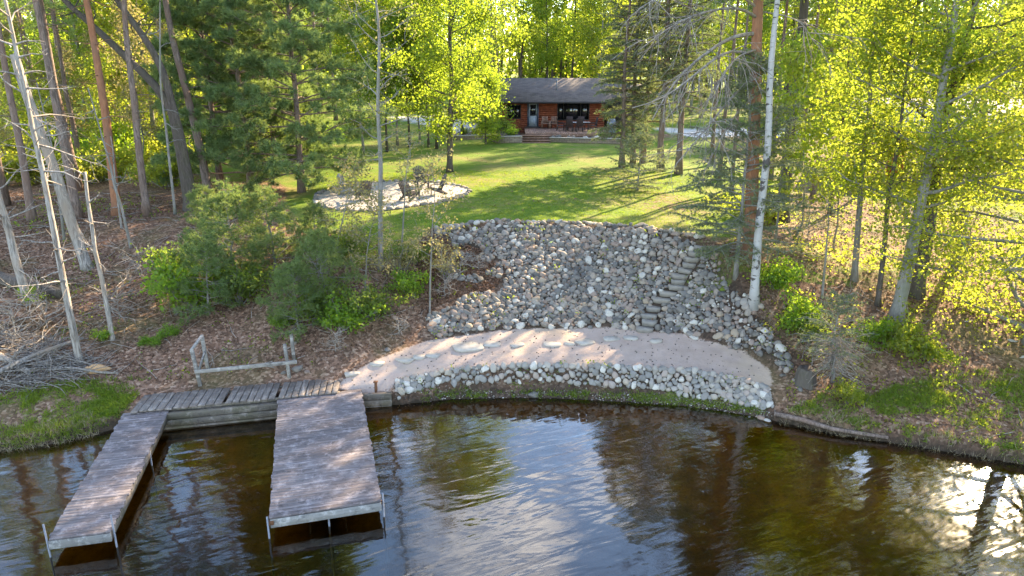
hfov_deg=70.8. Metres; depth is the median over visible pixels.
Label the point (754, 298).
birch tree
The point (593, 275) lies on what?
fieldstone
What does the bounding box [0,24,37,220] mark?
pine tree
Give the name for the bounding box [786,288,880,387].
dry spruce
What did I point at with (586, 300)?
fieldstone
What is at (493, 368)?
shore cobble
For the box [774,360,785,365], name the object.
fieldstone
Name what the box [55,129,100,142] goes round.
understory bush
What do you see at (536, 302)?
fieldstone
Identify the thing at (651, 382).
shore cobble
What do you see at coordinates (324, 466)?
wide dock
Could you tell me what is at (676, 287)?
stone step
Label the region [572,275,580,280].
fieldstone
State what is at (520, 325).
fieldstone
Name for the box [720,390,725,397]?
shore cobble
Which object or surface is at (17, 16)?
forest pine
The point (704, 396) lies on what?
shore cobble
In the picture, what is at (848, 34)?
leafy tree
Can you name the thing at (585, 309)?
fieldstone
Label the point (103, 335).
shrub
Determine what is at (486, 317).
fieldstone
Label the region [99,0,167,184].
leafy tree
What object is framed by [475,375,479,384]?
shore cobble
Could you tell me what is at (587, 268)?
fieldstone
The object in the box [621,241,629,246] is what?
fieldstone
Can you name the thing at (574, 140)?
block wall
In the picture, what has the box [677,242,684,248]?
fieldstone
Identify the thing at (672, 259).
fieldstone
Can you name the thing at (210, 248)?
young pine
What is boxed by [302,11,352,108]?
leafy tree
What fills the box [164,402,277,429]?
timber seawall
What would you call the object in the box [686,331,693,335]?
fieldstone
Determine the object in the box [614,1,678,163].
spruce tree
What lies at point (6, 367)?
cut branch
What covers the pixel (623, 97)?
spruce tree
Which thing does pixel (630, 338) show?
stepping stone
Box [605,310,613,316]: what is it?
fieldstone
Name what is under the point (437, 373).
shore cobble
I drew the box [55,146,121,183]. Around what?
understory bush
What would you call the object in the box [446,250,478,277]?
bare bush
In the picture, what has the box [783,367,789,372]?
fieldstone
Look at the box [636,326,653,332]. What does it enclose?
stone step
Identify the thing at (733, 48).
pine tree
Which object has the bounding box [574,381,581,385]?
shore cobble
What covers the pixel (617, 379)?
shore cobble
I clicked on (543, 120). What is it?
wooden armchair
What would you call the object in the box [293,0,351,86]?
leafy tree
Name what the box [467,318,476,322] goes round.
fieldstone
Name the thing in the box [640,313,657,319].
stone step
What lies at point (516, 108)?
window
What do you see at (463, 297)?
fieldstone
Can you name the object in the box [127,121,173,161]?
understory bush
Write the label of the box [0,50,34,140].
sapling
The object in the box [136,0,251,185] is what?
pine tree
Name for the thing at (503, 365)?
shore cobble
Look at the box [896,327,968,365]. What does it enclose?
shrub
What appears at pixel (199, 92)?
sapling
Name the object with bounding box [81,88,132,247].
bare sapling
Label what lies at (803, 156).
sapling
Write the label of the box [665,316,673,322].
fieldstone
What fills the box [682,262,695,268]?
stone step
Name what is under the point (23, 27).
forest pine
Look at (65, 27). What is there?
leafy tree
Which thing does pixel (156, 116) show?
sapling
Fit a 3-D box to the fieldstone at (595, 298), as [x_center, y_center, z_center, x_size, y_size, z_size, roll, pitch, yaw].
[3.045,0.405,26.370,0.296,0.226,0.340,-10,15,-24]
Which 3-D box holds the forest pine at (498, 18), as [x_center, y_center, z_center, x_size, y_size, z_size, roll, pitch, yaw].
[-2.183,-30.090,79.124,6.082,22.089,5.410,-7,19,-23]
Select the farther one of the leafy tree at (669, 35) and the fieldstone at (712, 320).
the leafy tree at (669, 35)
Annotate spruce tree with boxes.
[587,0,660,167]
[599,0,663,164]
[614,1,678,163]
[625,0,710,171]
[638,0,730,174]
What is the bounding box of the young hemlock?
[607,124,682,190]
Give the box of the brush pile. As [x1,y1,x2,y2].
[0,305,125,399]
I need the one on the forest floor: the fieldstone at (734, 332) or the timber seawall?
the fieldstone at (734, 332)
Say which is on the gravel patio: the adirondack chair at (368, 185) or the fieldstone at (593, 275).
the adirondack chair at (368, 185)
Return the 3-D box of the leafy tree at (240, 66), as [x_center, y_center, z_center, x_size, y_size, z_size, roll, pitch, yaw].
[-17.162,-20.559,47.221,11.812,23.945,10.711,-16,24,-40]
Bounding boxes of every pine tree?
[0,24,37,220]
[16,0,83,218]
[64,0,134,216]
[115,0,153,216]
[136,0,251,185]
[140,0,336,188]
[162,0,217,195]
[187,0,396,193]
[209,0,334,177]
[709,4,741,163]
[710,0,742,180]
[712,0,774,190]
[745,0,835,222]
[768,0,792,179]
[800,1,820,167]
[804,1,850,196]
[822,0,879,188]
[865,42,893,190]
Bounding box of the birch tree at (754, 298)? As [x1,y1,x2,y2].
[744,0,779,310]
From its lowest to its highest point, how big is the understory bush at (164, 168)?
3.111 m
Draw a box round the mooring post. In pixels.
[373,381,377,392]
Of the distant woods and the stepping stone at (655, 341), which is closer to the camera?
the stepping stone at (655, 341)
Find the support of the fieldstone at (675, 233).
on the forest floor
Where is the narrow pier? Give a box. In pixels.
[42,410,168,557]
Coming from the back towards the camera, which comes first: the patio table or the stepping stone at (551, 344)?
the patio table
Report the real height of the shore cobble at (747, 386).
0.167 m
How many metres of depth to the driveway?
67.95 m
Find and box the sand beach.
[339,328,772,392]
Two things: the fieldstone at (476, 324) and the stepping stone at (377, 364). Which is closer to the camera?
the stepping stone at (377, 364)
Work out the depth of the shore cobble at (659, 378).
22.42 m
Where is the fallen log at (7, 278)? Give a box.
[0,271,62,298]
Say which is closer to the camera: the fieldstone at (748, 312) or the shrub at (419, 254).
the fieldstone at (748, 312)
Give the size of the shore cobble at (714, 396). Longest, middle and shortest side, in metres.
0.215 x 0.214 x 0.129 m
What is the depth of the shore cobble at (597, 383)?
22.61 m
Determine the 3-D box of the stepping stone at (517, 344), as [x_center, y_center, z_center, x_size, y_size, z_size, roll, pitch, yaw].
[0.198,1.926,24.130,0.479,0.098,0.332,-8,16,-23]
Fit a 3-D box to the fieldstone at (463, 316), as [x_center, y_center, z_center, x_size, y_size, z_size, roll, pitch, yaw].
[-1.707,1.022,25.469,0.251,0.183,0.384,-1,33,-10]
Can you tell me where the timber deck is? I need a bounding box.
[522,127,605,142]
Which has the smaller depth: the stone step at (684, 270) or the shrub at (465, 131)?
the stone step at (684, 270)
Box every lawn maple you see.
[323,0,391,155]
[354,0,417,151]
[365,0,429,146]
[367,4,414,145]
[390,0,454,146]
[391,18,438,139]
[400,0,477,148]
[440,0,498,134]
[452,0,499,96]
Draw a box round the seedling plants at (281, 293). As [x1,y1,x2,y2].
[0,190,781,394]
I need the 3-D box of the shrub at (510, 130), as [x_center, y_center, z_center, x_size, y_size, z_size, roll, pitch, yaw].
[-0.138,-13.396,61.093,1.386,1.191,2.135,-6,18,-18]
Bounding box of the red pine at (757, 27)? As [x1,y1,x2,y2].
[605,0,868,258]
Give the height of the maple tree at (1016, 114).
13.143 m
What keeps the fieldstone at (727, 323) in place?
on the forest floor
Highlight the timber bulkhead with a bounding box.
[362,392,391,407]
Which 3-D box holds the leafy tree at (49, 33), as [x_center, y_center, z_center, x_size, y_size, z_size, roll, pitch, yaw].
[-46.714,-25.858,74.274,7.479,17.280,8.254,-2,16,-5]
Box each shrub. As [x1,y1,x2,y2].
[15,284,47,303]
[86,326,116,340]
[130,240,206,282]
[136,334,150,346]
[137,250,235,312]
[146,334,163,346]
[154,279,195,316]
[156,323,183,336]
[196,254,283,306]
[268,308,301,329]
[282,269,355,323]
[313,290,389,334]
[324,220,376,262]
[337,278,418,321]
[370,235,424,281]
[386,265,434,297]
[392,235,435,264]
[419,236,465,278]
[461,126,469,134]
[492,115,512,132]
[502,124,518,135]
[742,254,815,293]
[774,288,827,334]
[796,313,836,343]
[822,373,870,407]
[846,316,898,350]
[879,293,940,356]
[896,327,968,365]
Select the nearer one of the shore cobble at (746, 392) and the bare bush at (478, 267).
the shore cobble at (746, 392)
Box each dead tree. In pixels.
[0,0,106,366]
[0,50,94,271]
[0,148,46,303]
[56,160,115,339]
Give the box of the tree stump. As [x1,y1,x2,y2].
[794,365,817,389]
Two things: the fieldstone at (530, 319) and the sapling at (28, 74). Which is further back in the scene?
the sapling at (28, 74)
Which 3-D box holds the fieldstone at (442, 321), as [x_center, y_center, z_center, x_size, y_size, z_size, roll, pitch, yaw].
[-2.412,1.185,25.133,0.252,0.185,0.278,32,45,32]
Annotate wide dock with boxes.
[266,389,384,538]
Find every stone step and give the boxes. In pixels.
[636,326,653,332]
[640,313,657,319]
[642,318,657,326]
[646,305,660,312]
[653,297,670,303]
[659,290,676,296]
[668,284,684,290]
[671,273,688,279]
[671,278,685,284]
[678,267,691,273]
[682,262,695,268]
[683,256,699,262]
[688,250,702,256]
[694,245,706,251]
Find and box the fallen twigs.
[0,181,1023,437]
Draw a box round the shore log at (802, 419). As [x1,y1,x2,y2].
[774,411,887,438]
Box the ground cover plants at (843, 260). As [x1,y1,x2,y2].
[722,177,1023,447]
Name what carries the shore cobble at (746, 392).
on the shore cobble at (743, 398)
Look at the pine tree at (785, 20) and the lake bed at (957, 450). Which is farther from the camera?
the pine tree at (785, 20)
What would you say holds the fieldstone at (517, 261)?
on the forest floor
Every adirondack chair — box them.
[337,173,357,194]
[355,180,373,201]
[398,181,419,200]
[413,165,429,186]
[427,173,447,195]
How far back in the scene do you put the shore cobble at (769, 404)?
21.36 m
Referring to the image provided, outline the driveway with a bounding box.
[394,116,827,136]
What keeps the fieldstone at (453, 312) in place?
on the forest floor
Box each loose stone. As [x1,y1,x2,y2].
[292,365,302,371]
[528,391,538,397]
[757,414,764,419]
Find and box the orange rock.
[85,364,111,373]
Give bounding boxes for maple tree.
[364,0,535,172]
[466,60,517,143]
[742,0,980,281]
[764,162,876,298]
[776,0,915,214]
[798,0,1023,324]
[799,0,1018,306]
[834,0,1023,299]
[834,12,1023,346]
[847,0,1023,265]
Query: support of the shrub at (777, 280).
on the forest floor
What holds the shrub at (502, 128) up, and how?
on the planting bed at (505, 134)
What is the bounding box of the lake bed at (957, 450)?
[1,396,1020,463]
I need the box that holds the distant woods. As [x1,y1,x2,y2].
[0,0,1023,98]
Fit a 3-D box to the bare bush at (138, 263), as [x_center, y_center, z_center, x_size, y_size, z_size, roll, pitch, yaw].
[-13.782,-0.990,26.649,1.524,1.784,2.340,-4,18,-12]
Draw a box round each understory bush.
[0,114,30,156]
[0,132,62,185]
[0,141,35,185]
[23,118,87,152]
[42,146,88,170]
[48,106,119,139]
[53,122,134,154]
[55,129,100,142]
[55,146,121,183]
[59,141,152,179]
[76,123,131,165]
[118,124,143,143]
[122,151,193,182]
[125,139,199,188]
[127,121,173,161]
[143,113,167,133]
[146,129,191,147]
[270,124,321,157]
[318,123,346,145]
[344,113,394,133]
[699,182,810,224]
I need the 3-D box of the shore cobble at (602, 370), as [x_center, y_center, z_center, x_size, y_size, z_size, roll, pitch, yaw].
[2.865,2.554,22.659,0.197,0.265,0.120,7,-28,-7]
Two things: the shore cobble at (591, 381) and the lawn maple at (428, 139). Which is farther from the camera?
the lawn maple at (428, 139)
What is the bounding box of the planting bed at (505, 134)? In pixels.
[456,132,519,135]
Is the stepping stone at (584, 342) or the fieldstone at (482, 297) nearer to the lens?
the stepping stone at (584, 342)
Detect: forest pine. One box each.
[0,0,42,120]
[0,0,86,190]
[0,1,42,119]
[0,3,16,121]
[0,59,11,206]
[1,0,84,156]
[13,0,79,136]
[143,0,175,153]
[302,0,327,118]
[315,0,347,120]
[483,0,513,77]
[484,0,510,74]
[657,1,680,104]
[687,0,718,117]
[711,5,733,106]
[781,0,820,95]
[927,0,963,92]
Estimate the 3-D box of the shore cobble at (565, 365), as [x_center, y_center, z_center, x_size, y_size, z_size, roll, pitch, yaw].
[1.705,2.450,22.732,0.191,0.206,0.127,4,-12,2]
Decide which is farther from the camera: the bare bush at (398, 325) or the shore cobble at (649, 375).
the bare bush at (398, 325)
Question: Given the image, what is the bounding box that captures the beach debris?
[352,328,754,389]
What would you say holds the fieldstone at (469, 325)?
on the forest floor
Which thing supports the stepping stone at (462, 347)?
on the sand beach
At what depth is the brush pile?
22.13 m
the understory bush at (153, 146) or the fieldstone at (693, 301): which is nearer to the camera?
the fieldstone at (693, 301)
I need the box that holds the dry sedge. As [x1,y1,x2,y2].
[0,402,1023,464]
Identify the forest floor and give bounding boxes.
[0,60,1023,464]
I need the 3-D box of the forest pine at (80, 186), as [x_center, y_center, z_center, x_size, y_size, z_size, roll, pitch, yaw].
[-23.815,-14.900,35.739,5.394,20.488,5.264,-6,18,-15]
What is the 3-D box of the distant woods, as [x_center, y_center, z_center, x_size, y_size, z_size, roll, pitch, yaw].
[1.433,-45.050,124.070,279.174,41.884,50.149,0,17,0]
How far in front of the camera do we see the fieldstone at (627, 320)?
25.42 m
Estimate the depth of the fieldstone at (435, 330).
24.71 m
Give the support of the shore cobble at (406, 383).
on the forest floor
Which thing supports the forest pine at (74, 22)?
on the lawn at (566, 156)
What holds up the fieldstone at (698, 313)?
on the forest floor
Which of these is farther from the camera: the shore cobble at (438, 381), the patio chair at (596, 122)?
the patio chair at (596, 122)
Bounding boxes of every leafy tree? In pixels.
[0,1,37,114]
[8,0,110,119]
[25,2,83,64]
[39,0,116,123]
[70,0,194,139]
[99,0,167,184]
[105,0,153,101]
[123,0,225,132]
[178,10,309,138]
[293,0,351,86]
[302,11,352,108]
[320,4,373,94]
[324,0,370,70]
[482,0,565,77]
[512,0,584,77]
[547,0,592,77]
[562,0,644,83]
[575,0,642,83]
[583,0,642,69]
[655,2,687,65]
[671,0,743,114]
[689,0,743,109]
[694,5,743,99]
[707,0,796,66]
[725,0,773,100]
[762,0,823,103]
[784,0,841,111]
[824,3,874,77]
[839,1,888,87]
[867,0,922,97]
[970,0,1023,86]
[971,0,1023,88]
[1003,10,1023,98]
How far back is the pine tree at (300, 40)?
35.13 m
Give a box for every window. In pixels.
[507,105,520,118]
[557,104,589,119]
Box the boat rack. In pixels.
[190,333,296,386]
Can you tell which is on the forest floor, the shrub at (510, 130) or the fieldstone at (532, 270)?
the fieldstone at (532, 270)
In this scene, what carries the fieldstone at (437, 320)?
on the forest floor
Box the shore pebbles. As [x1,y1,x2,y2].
[393,365,775,416]
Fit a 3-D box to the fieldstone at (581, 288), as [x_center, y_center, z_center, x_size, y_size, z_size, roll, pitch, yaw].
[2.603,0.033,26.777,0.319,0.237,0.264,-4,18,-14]
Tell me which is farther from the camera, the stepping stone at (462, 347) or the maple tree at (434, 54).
the maple tree at (434, 54)
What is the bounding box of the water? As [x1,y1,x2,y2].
[0,398,1023,575]
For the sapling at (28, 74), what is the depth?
46.46 m
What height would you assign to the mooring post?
0.583 m
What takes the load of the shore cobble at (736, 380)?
on the forest floor
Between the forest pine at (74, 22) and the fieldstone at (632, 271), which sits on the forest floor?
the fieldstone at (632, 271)
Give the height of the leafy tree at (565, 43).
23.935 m
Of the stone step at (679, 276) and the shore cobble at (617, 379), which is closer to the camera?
the shore cobble at (617, 379)
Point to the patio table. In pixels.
(583, 122)
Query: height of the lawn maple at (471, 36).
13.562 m
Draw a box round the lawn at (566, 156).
[56,135,776,266]
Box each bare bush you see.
[0,267,77,327]
[0,286,52,339]
[88,270,153,326]
[108,236,154,276]
[303,246,338,279]
[316,326,349,351]
[388,314,412,338]
[432,273,457,296]
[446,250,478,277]
[466,253,487,268]
[788,198,829,239]
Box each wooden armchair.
[541,116,549,128]
[550,116,556,127]
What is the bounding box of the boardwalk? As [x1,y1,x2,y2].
[130,379,339,413]
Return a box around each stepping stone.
[344,371,359,377]
[369,361,384,366]
[395,357,413,363]
[413,354,425,359]
[425,352,440,357]
[451,342,483,352]
[484,341,500,346]
[510,342,524,347]
[544,341,560,347]
[564,341,574,345]
[575,338,594,345]
[603,336,619,341]
[623,335,638,340]
[650,338,661,343]
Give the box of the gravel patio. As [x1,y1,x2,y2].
[317,181,466,209]
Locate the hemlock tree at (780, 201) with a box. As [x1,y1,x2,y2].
[663,47,850,280]
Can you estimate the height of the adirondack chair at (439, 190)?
1.039 m
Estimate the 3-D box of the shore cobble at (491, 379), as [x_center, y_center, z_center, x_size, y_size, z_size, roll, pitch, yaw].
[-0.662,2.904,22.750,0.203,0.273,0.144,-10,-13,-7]
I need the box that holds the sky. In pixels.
[9,0,998,60]
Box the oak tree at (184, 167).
[52,0,200,211]
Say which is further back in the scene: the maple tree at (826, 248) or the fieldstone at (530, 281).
the fieldstone at (530, 281)
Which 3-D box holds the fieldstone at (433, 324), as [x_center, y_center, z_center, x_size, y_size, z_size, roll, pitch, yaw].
[-2.784,1.306,24.959,0.403,0.192,0.263,-26,71,-28]
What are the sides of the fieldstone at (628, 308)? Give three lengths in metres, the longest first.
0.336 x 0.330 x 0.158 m
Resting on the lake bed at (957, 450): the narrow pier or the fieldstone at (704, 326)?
the narrow pier
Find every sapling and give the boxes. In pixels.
[0,11,49,113]
[0,44,56,147]
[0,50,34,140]
[0,58,50,153]
[0,78,20,185]
[28,50,91,130]
[28,51,68,127]
[35,53,89,113]
[36,83,69,239]
[51,36,95,131]
[69,26,126,122]
[75,50,137,136]
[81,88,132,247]
[84,48,123,107]
[88,59,131,148]
[91,131,124,227]
[107,80,142,148]
[113,23,146,134]
[125,87,159,134]
[138,19,195,132]
[142,0,184,214]
[142,95,163,129]
[167,56,219,142]
[293,85,316,123]
[300,54,325,115]
[310,148,375,262]
[339,184,399,290]
[373,124,436,244]
[400,141,470,312]
[733,30,847,243]
[761,20,847,236]
[803,67,885,250]
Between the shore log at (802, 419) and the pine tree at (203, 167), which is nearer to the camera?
the shore log at (802, 419)
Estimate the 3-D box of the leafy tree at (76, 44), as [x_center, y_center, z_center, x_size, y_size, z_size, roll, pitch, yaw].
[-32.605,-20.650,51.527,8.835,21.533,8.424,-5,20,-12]
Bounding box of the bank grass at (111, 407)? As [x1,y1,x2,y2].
[0,364,1023,463]
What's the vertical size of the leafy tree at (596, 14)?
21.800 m
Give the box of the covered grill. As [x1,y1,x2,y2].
[607,118,615,133]
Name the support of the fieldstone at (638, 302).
on the forest floor
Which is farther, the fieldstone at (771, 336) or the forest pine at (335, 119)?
the forest pine at (335, 119)
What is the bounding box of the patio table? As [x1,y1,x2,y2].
[567,121,589,129]
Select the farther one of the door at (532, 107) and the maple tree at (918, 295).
the door at (532, 107)
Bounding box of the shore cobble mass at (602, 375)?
[422,363,770,408]
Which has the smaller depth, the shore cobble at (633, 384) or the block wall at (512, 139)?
the shore cobble at (633, 384)
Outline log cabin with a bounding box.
[483,78,644,132]
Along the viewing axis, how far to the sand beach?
23.50 m
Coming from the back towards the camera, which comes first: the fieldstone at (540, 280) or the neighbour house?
the neighbour house
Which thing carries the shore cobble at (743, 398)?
on the shore cobble
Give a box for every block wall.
[453,134,487,139]
[489,136,521,142]
[549,137,630,144]
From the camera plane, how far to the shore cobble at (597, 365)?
22.65 m
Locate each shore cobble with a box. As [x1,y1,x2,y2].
[398,387,404,395]
[403,381,409,385]
[406,386,413,393]
[410,382,418,386]
[416,385,422,391]
[417,374,425,379]
[425,375,431,382]
[434,370,440,376]
[435,377,441,384]
[444,369,452,375]
[451,378,456,387]
[461,372,467,379]
[464,364,470,371]
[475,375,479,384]
[479,375,486,382]
[481,366,488,371]
[488,376,493,383]
[490,363,496,372]
[501,362,506,369]
[506,377,511,383]
[509,362,515,369]
[516,371,522,376]
[521,361,528,369]
[530,361,536,369]
[533,372,538,378]
[543,361,550,368]
[555,375,562,381]
[563,362,568,368]
[563,374,569,379]
[569,363,576,368]
[569,370,575,377]
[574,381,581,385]
[582,362,587,369]
[589,379,595,385]
[592,369,598,375]
[594,362,600,369]
[594,380,600,386]
[600,366,605,372]
[603,380,608,387]
[607,368,612,373]
[609,381,615,388]
[612,371,617,378]
[614,364,620,370]
[615,377,620,382]
[621,367,626,373]
[622,378,629,385]
[630,370,636,377]
[631,381,636,388]
[638,375,645,380]
[640,383,645,388]
[645,365,651,370]
[645,372,651,377]
[649,378,654,387]
[652,365,658,374]
[652,384,658,389]
[656,375,662,382]
[659,383,666,390]
[661,370,668,376]
[668,366,675,374]
[671,386,677,391]
[676,366,683,371]
[676,383,683,389]
[676,390,682,396]
[678,376,683,381]
[680,369,686,374]
[683,386,689,392]
[686,375,691,381]
[691,366,697,374]
[691,378,697,383]
[694,387,700,394]
[700,392,708,400]
[701,370,707,377]
[708,376,714,383]
[710,394,717,399]
[713,383,720,389]
[714,376,720,382]
[714,388,722,393]
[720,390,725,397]
[725,378,731,383]
[726,392,732,399]
[732,377,738,383]
[733,393,740,398]
[740,395,746,401]
[743,390,749,395]
[744,378,751,383]
[744,384,750,389]
[746,395,753,399]
[750,388,756,393]
[750,400,757,405]
[760,391,766,399]
[760,401,766,409]
[766,401,772,407]
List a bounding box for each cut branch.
[0,329,89,373]
[0,348,31,374]
[47,356,123,376]
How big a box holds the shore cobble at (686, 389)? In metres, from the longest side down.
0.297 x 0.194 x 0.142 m
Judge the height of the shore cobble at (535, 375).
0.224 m
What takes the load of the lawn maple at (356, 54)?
on the lawn at (566, 156)
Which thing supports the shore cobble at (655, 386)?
on the forest floor
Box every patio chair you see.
[556,117,563,129]
[565,118,572,131]
[575,118,582,131]
[589,117,597,129]
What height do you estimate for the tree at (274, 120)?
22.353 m
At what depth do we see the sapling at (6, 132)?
38.05 m
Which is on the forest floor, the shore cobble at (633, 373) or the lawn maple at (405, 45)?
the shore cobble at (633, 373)
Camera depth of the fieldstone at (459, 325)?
24.99 m
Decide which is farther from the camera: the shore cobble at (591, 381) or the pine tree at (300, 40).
the pine tree at (300, 40)
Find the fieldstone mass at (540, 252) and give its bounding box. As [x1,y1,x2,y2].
[425,218,790,370]
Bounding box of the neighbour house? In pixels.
[835,98,1023,183]
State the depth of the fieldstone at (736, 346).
23.66 m
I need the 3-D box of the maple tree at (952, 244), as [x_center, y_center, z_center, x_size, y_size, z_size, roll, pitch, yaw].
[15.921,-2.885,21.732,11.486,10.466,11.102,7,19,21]
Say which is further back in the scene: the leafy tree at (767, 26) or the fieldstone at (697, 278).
the leafy tree at (767, 26)
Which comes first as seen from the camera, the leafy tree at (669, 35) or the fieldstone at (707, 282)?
the fieldstone at (707, 282)
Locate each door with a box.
[529,104,536,125]
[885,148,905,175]
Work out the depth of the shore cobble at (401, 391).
22.08 m
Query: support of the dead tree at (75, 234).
on the forest floor
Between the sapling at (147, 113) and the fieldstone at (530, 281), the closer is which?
the fieldstone at (530, 281)
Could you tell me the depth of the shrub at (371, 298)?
24.30 m
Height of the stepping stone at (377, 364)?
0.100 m
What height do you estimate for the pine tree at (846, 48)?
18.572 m
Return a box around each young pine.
[160,227,247,324]
[164,177,289,282]
[179,182,237,243]
[231,184,319,282]
[246,256,338,342]
[283,227,370,302]
[287,200,338,251]
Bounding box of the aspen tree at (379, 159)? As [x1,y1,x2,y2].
[333,0,434,270]
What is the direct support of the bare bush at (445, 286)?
on the forest floor
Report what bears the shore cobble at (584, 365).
on the forest floor
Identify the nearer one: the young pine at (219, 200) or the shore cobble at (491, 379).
the shore cobble at (491, 379)
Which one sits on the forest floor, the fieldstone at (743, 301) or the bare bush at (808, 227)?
the bare bush at (808, 227)
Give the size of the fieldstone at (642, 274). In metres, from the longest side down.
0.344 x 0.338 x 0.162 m
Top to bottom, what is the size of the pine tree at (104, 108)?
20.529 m
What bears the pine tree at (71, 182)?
on the forest floor
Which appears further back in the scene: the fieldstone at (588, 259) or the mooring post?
the fieldstone at (588, 259)
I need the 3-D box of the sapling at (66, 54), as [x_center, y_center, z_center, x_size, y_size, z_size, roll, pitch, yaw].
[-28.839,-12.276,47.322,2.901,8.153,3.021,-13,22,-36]
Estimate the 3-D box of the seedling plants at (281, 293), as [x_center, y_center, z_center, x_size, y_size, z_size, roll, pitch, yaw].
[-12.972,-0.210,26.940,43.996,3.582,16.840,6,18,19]
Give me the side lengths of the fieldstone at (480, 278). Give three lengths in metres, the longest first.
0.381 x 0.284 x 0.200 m
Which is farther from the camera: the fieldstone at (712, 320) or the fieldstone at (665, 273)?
the fieldstone at (665, 273)
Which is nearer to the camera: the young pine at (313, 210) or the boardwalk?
the boardwalk
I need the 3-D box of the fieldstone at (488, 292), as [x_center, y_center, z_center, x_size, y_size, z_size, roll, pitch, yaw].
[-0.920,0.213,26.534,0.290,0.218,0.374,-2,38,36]
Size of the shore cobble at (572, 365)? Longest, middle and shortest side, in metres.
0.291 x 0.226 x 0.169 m
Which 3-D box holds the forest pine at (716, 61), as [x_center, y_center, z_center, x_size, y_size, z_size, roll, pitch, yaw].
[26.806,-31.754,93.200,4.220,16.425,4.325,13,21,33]
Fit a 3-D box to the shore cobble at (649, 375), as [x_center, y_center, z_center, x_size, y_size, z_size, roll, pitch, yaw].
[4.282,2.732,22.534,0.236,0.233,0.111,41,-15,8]
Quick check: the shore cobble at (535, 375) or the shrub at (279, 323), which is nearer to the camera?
the shore cobble at (535, 375)
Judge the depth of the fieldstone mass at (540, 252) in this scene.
27.29 m
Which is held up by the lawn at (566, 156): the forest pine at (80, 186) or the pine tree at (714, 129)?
the pine tree at (714, 129)
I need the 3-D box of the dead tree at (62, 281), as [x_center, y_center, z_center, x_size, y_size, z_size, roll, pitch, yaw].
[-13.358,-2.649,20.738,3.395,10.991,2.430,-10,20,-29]
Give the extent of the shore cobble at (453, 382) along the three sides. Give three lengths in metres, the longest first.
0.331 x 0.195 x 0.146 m
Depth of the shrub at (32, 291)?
25.04 m
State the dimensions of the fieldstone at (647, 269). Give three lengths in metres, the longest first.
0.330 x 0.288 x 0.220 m
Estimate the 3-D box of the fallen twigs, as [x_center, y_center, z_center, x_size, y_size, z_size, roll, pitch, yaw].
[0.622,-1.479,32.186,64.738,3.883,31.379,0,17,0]
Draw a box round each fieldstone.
[426,321,436,328]
[432,328,441,333]
[433,318,440,323]
[439,319,445,324]
[444,312,451,318]
[450,309,457,315]
[450,317,458,322]
[455,323,463,329]
[457,240,464,245]
[460,313,466,319]
[461,294,467,301]
[462,326,470,331]
[463,304,472,309]
[463,309,472,315]
[464,323,472,328]
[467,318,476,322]
[473,321,482,327]
[476,276,483,281]
[478,295,486,299]
[479,310,487,315]
[482,315,489,319]
[483,290,490,294]
[489,324,495,330]
[492,296,500,301]
[496,246,502,251]
[498,311,506,317]
[502,317,510,322]
[503,325,511,329]
[504,285,511,290]
[508,313,514,319]
[514,259,522,264]
[516,322,524,328]
[517,278,526,282]
[525,293,532,298]
[525,309,533,314]
[527,278,535,284]
[528,268,536,273]
[528,317,533,325]
[531,300,540,304]
[532,320,538,326]
[538,278,546,282]
[540,321,548,326]
[546,306,553,312]
[551,318,560,322]
[553,288,560,293]
[554,259,560,264]
[560,301,566,308]
[561,291,570,296]
[564,296,571,301]
[569,285,576,291]
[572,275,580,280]
[574,310,580,315]
[577,285,585,290]
[577,321,584,327]
[580,306,590,312]
[582,298,589,302]
[582,317,589,323]
[584,266,592,271]
[585,256,591,263]
[587,287,593,293]
[590,272,596,278]
[590,291,598,296]
[591,296,599,301]
[591,304,597,310]
[595,309,602,315]
[602,279,609,284]
[605,295,613,300]
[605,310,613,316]
[606,316,612,321]
[611,241,620,246]
[611,304,617,309]
[611,322,619,327]
[612,317,621,322]
[615,300,623,306]
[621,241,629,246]
[623,287,629,292]
[624,317,630,323]
[625,305,631,312]
[626,280,632,287]
[628,269,637,273]
[628,324,635,329]
[632,255,639,260]
[634,248,642,253]
[635,300,642,304]
[637,304,644,310]
[638,272,645,277]
[638,278,646,284]
[642,298,649,303]
[644,266,651,272]
[655,324,660,330]
[658,313,664,317]
[663,271,670,276]
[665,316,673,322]
[667,321,673,327]
[669,256,675,261]
[671,231,680,235]
[671,248,677,255]
[672,326,680,332]
[676,306,686,313]
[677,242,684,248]
[680,290,686,296]
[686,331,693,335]
[689,299,697,304]
[689,320,697,324]
[693,331,700,336]
[694,276,703,281]
[694,310,701,315]
[696,293,702,298]
[699,270,708,276]
[699,324,708,329]
[700,302,709,309]
[700,318,711,323]
[703,279,710,285]
[704,311,711,316]
[707,272,715,278]
[708,299,714,304]
[708,318,716,323]
[713,323,722,328]
[713,332,723,338]
[716,311,723,316]
[718,291,725,296]
[722,329,730,334]
[723,306,730,312]
[723,314,731,321]
[724,321,730,326]
[730,329,738,336]
[733,344,740,349]
[740,298,747,304]
[740,330,745,337]
[741,303,748,309]
[744,308,751,315]
[751,322,758,327]
[751,331,759,336]
[757,335,765,342]
[757,350,762,356]
[760,327,768,333]
[766,333,773,339]
[766,346,772,353]
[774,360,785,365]
[775,344,786,351]
[776,352,783,357]
[783,352,791,359]
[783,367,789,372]
[786,360,793,368]
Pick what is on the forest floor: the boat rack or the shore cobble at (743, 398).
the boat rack
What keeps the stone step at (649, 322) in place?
on the forest floor

